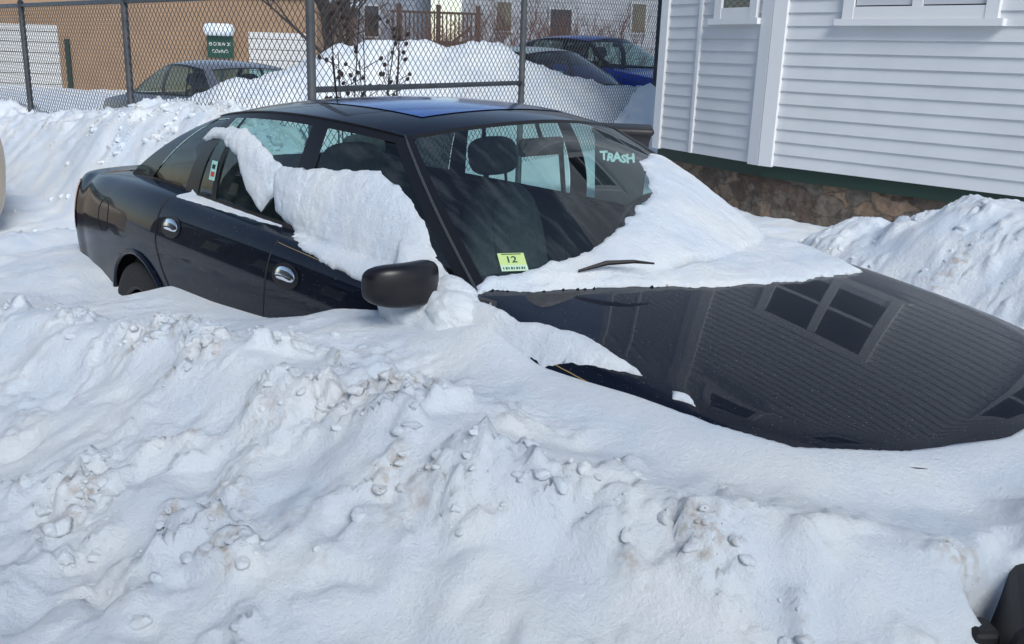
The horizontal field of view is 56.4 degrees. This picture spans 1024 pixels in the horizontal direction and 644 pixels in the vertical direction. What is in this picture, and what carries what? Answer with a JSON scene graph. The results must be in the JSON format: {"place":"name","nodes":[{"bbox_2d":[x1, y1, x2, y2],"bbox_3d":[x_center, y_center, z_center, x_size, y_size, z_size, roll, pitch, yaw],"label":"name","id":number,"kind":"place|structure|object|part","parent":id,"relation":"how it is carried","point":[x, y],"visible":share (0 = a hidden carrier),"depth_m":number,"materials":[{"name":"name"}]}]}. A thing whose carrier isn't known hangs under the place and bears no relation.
{"place":"outdoors","nodes":[
{"label":"outdoors","id":0,"kind":"place"},
{"bbox_2d":[431,0,461,39],"label":"sky","id":1,"kind":"structure","parent":0,"point":[441,2],"materials":[{"name":"white"}]},
{"bbox_2d":[0,39,1023,643],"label":"snow ground","id":2,"kind":"structure","parent":0,"point":[862,547],"depth_m":2.04,"materials":[{"name":"white snow"}]},
{"bbox_2d":[0,139,5,214],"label":"parked car","id":3,"kind":"object","parent":2,"relation":"on","point":[2,179],"visible":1,"depth_m":6.95,"materials":[{"name":"beige paint"}]},
{"bbox_2d":[0,0,307,144],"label":"chain link fence","id":4,"kind":"object","parent":2,"relation":"on","point":[20,5],"visible":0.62,"depth_m":8.48,"materials":[{"name":"metal"}]},
{"bbox_2d":[0,0,360,91],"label":"garage building","id":5,"kind":"structure","parent":2,"relation":"on","point":[298,35],"depth_m":28.03,"materials":[{"name":"brown brick"}]},
{"bbox_2d":[0,23,62,87],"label":"garage door","id":6,"kind":"structure","parent":5,"relation":"in","point":[30,25],"depth_m":28.11,"materials":[{"name":"grey"}]},
{"bbox_2d":[248,32,305,76],"bbox_3d":[-6.837,-7.228,28.329,1.850,2.580,0.050,2,16,-1],"label":"garage door","id":7,"kind":"structure","parent":5,"relation":"in","point":[271,35],"depth_m":28.08,"materials":[{"name":"grey"}]},
{"bbox_2d":[103,59,283,108],"bbox_3d":[-3.963,-2.836,12.958,1.972,1.402,4.740,-12,21,-41],"label":"parked car","id":8,"kind":"object","parent":2,"relation":"on","point":[212,73],"visible":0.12,"depth_m":12.13,"materials":[{"name":"grey paint"}]},
{"bbox_3d":[-4.823,-2.871,12.685,0.334,1.051,1.000,-12,21,-41],"label":"door","id":9,"kind":"part","parent":8,"relation":"part of","materials":[{"name":"grey paint"}]},
{"bbox_3d":[-4.190,-2.658,11.986,0.276,1.054,0.931,-12,21,-41],"label":"door","id":10,"kind":"part","parent":8,"relation":"part of","materials":[{"name":"grey paint"}]},
{"bbox_3d":[-4.132,-3.215,11.995,0.030,0.044,0.585,-12,21,-41],"label":"window frame","id":11,"kind":"part","parent":8,"relation":"part of","materials":[{"name":"black metal"}]},
{"bbox_3d":[-3.734,-2.881,11.536,0.113,0.307,0.612,-7,18,-28],"label":"quarter window","id":12,"kind":"part","parent":8,"relation":"part of","materials":[{"name":"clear glass"}]},
{"bbox_2d":[203,23,234,81],"bbox_3d":[-8.425,-7.245,27.658,0.840,2.670,0.420,2,16,-1],"label":"sign","id":13,"kind":"object","parent":2,"relation":"on","point":[221,40],"visible":0.63,"depth_m":27.45,"materials":[{"name":"metal"}]},
{"bbox_2d":[262,0,400,52],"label":"tree","id":14,"kind":"object","parent":2,"relation":"on","point":[325,23],"visible":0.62,"depth_m":23.97,"materials":[{"name":"brown plant"}]},
{"bbox_2d":[317,0,364,142],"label":"dried weed","id":15,"kind":"object","parent":2,"relation":"on","point":[331,12],"visible":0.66,"depth_m":6.91,"materials":[{"name":"brown plant"}]},
{"bbox_2d":[327,0,387,45],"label":"tree","id":16,"kind":"object","parent":2,"relation":"on","point":[348,41],"visible":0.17,"depth_m":29.60,"materials":[{"name":"brown plant"}]},
{"bbox_2d":[341,15,400,96],"bbox_3d":[-1.103,-1.574,7.428,0.486,1.543,0.306,6,16,13],"label":"dried weed","id":17,"kind":"object","parent":2,"relation":"on","point":[380,72],"visible":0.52,"depth_m":7.30,"materials":[{"name":"brown plant"}]},
{"bbox_2d":[355,0,430,43],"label":"house","id":18,"kind":"structure","parent":2,"relation":"on","point":[370,5],"depth_m":34.95,"materials":[{"name":"brown"}]},
{"bbox_2d":[363,4,380,37],"bbox_3d":[-5.123,-11.008,34.955,0.660,1.200,0.080,2,16,0],"label":"window frame","id":19,"kind":"structure","parent":18,"relation":"in","point":[364,5],"depth_m":34.86,"materials":[{"name":"grey"}]},
{"bbox_2d":[365,6,378,35],"bbox_3d":[-5.124,-11.003,34.935,0.500,1.040,0.080,2,16,0],"label":"window pane","id":20,"kind":"structure","parent":18,"relation":"in","point":[373,20],"depth_m":34.88,"materials":[{"name":"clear glass"}]},
{"bbox_2d":[378,27,411,95],"bbox_3d":[-0.990,-1.659,7.857,0.267,1.481,0.386,-12,21,-41],"label":"dried weed","id":21,"kind":"object","parent":2,"relation":"on","point":[398,48],"visible":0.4,"depth_m":7.72,"materials":[{"name":"brown plant"}]},
{"bbox_2d":[332,0,474,43],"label":"bare bush","id":22,"kind":"object","parent":2,"relation":"on","point":[368,30],"visible":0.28,"depth_m":26.36,"materials":[{"name":"brown plant"}]},
{"bbox_2d":[390,3,482,46],"bbox_3d":[-2.655,-9.349,33.784,3.200,3.600,2.475,2,16,0],"label":"fence","id":23,"kind":"object","parent":2,"relation":"on","point":[426,12],"visible":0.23,"depth_m":33.11,"materials":[{"name":"brown wood"}]},
{"bbox_2d":[398,0,493,46],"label":"bare bush","id":24,"kind":"object","parent":2,"relation":"on","point":[443,37],"visible":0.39,"depth_m":25.72,"materials":[{"name":"brown plant"}]},
{"bbox_2d":[305,0,661,182],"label":"chain link fence","id":25,"kind":"object","parent":2,"relation":"on","point":[311,57],"visible":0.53,"depth_m":8.63,"materials":[{"name":"metal"}]},
{"bbox_2d":[450,0,557,54],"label":"bare bush","id":26,"kind":"object","parent":2,"relation":"on","point":[500,30],"visible":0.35,"depth_m":28.04,"materials":[{"name":"brown plant"}]},
{"bbox_2d":[473,0,610,54],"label":"bare bush","id":27,"kind":"object","parent":2,"relation":"on","point":[530,33],"visible":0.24,"depth_m":29.98,"materials":[{"name":"brown plant"}]},
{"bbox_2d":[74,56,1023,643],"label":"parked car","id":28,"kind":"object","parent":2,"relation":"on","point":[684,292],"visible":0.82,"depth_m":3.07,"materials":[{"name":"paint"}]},
{"bbox_3d":[-1.927,-0.507,4.516,0.035,0.155,0.144,-12,21,-41],"label":"fuel door","id":29,"kind":"part","parent":28,"relation":"part of","materials":[{"name":"black metal"}]},
{"bbox_3d":[-1.539,-0.616,4.272,0.004,0.026,0.415,-11,20,-38],"label":"window frame","id":30,"kind":"part","parent":28,"relation":"part of","materials":[{"name":"black rubber"}]},
{"bbox_3d":[-1.424,-0.748,4.162,0.612,0.307,0.114,12,19,32],"label":"quarter window","id":31,"kind":"part","parent":28,"relation":"part of","materials":[{"name":"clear glass"}]},
{"bbox_3d":[-1.111,-0.273,3.807,0.287,1.054,0.951,-12,21,-41],"label":"door","id":32,"kind":"part","parent":28,"relation":"part of","materials":[{"name":"paint"}]},
{"bbox_3d":[-1.199,-0.864,4.014,0.023,0.039,0.192,-9,19,-34],"label":"window frame","id":33,"kind":"part","parent":28,"relation":"part of","materials":[{"name":"black metal"}]},
{"bbox_3d":[-1.084,-0.446,3.762,0.006,0.034,0.744,-12,21,-40],"label":"window frame","id":34,"kind":"part","parent":28,"relation":"part of","materials":[{"name":"black rubber"}]},
{"bbox_3d":[-0.922,-0.789,3.686,0.030,0.044,0.585,-12,21,-41],"label":"window frame","id":35,"kind":"part","parent":28,"relation":"part of","materials":[{"name":"black metal"}]},
{"bbox_3d":[-0.485,-0.046,3.089,0.499,1.051,1.007,-12,21,-41],"label":"door","id":36,"kind":"part","parent":28,"relation":"part of","materials":[{"name":"paint"}]},
{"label":"window frame","id":37,"kind":"part","parent":28,"relation":"part of","materials":[{"name":"black metal"}]},
{"bbox_3d":[-0.417,-0.966,5.065,0.113,0.307,0.612,-7,18,-28],"label":"quarter window","id":38,"kind":"part","parent":28,"relation":"part of","materials":[{"name":"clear glass"}]},
{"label":"window frame","id":39,"kind":"part","parent":28,"relation":"part of","materials":[{"name":"black plastic"}]},
{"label":"window frame","id":40,"kind":"part","parent":28,"relation":"part of","materials":[{"name":"black"}]},
{"bbox_3d":[0.013,-0.516,4.815,0.287,1.054,0.951,-12,21,-41],"label":"door","id":41,"kind":"part","parent":28,"relation":"part of","materials":[{"name":"paint"}]},
{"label":"window frame","id":42,"kind":"part","parent":28,"relation":"part of","materials":[{"name":"black metal"}]},
{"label":"window frame","id":43,"kind":"part","parent":28,"relation":"part of","materials":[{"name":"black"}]},
{"bbox_3d":[0.654,-0.293,4.110,0.346,1.051,1.007,-12,21,-41],"label":"door","id":44,"kind":"part","parent":28,"relation":"part of","materials":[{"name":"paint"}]},
{"bbox_2d":[461,0,657,65],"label":"house","id":45,"kind":"structure","parent":2,"relation":"on","point":[554,13],"depth_m":36.93,"materials":[{"name":"grey"}]},
{"bbox_2d":[495,0,513,32],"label":"window frame","id":46,"kind":"structure","parent":45,"relation":"in","point":[495,0],"depth_m":36.83,"materials":[{"name":"grey"}]},
{"bbox_2d":[497,2,511,29],"bbox_3d":[-0.301,-11.806,36.912,0.550,1.040,0.080,2,16,0],"label":"window pane","id":47,"kind":"structure","parent":45,"relation":"in","point":[506,10],"depth_m":36.84,"materials":[{"name":"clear glass"}]},
{"bbox_2d":[548,7,573,32],"bbox_3d":[1.891,-11.543,36.985,0.960,1.200,0.080,2,16,0],"label":"window frame","id":48,"kind":"structure","parent":45,"relation":"in","point":[549,7],"depth_m":36.84,"materials":[{"name":"grey"}]},
{"bbox_2d":[550,9,571,36],"bbox_3d":[1.891,-11.538,36.966,0.800,1.040,0.080,2,16,0],"label":"window pane","id":49,"kind":"structure","parent":45,"relation":"in","point":[555,11],"depth_m":36.87,"materials":[{"name":"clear glass"}]},
{"bbox_2d":[629,2,648,34],"bbox_3d":[4.899,-11.729,36.905,0.660,1.200,0.080,2,16,0],"label":"window frame","id":50,"kind":"structure","parent":45,"relation":"in","point":[632,3],"depth_m":36.87,"materials":[{"name":"grey"}]},
{"bbox_2d":[632,4,645,32],"bbox_3d":[4.899,-11.723,36.885,0.500,1.040,0.080,2,16,0],"label":"window pane","id":51,"kind":"structure","parent":45,"relation":"in","point":[643,11],"depth_m":36.84,"materials":[{"name":"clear glass"}]},
{"bbox_2d":[509,46,622,85],"bbox_3d":[0.354,-3.187,13.593,1.972,1.402,4.740,-12,21,-41],"label":"parked car","id":52,"kind":"object","parent":2,"relation":"on","point":[550,62],"visible":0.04,"depth_m":13.53,"materials":[{"name":"grey paint"}]},
{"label":"window frame","id":53,"kind":"part","parent":52,"relation":"part of","materials":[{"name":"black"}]},
{"bbox_2d":[530,2,619,62],"bbox_3d":[1.734,-8.089,29.085,2.758,3.431,2.249,-12,21,-41],"label":"bare bush","id":54,"kind":"object","parent":2,"relation":"on","point":[577,26],"visible":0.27,"depth_m":28.36,"materials":[{"name":"brown plant"}]},
{"bbox_2d":[526,35,653,86],"bbox_3d":[1.318,-3.844,15.242,1.972,1.402,4.740,-12,21,-41],"label":"parked car","id":55,"kind":"object","parent":2,"relation":"on","point":[593,65],"visible":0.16,"depth_m":14.71,"materials":[{"name":"blue paint"}]},
{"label":"window frame","id":56,"kind":"part","parent":55,"relation":"part of","materials":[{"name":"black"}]},
{"bbox_3d":[1.118,-4.635,16.430,0.113,0.307,0.612,-7,18,-28],"label":"quarter window","id":57,"kind":"part","parent":55,"relation":"part of","materials":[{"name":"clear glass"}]},
{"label":"door","id":58,"kind":"part","parent":55,"relation":"part of","materials":[{"name":"blue paint"}]},
{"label":"door","id":59,"kind":"part","parent":55,"relation":"part of","materials":[{"name":"blue paint"}]},
{"bbox_2d":[566,0,655,66],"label":"bare bush","id":60,"kind":"object","parent":2,"relation":"on","point":[619,61],"visible":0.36,"depth_m":32.22,"materials":[{"name":"brown plant"}]},
{"bbox_2d":[591,123,653,204],"bbox_3d":[0.975,-1.269,8.679,0.540,1.015,0.680,4,16,6],"label":"trash bin","id":61,"kind":"object","parent":2,"relation":"on","point":[620,172],"visible":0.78,"depth_m":8.37,"materials":[{"name":"black plastic"}]},
{"bbox_2d":[652,0,1023,226],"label":"house","id":62,"kind":"structure","parent":2,"relation":"on","point":[825,113],"depth_m":7.63,"materials":[{"name":"white"}]},
{"bbox_2d":[707,0,761,24],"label":"window","id":63,"kind":"structure","parent":62,"relation":"in","point":[726,12],"depth_m":8.30,"materials":[{"name":"white plastic"}]},
{"bbox_2d":[833,0,1006,25],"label":"window","id":64,"kind":"structure","parent":62,"relation":"in","point":[919,13],"depth_m":6.99,"materials":[{"name":"white"}]}
]}

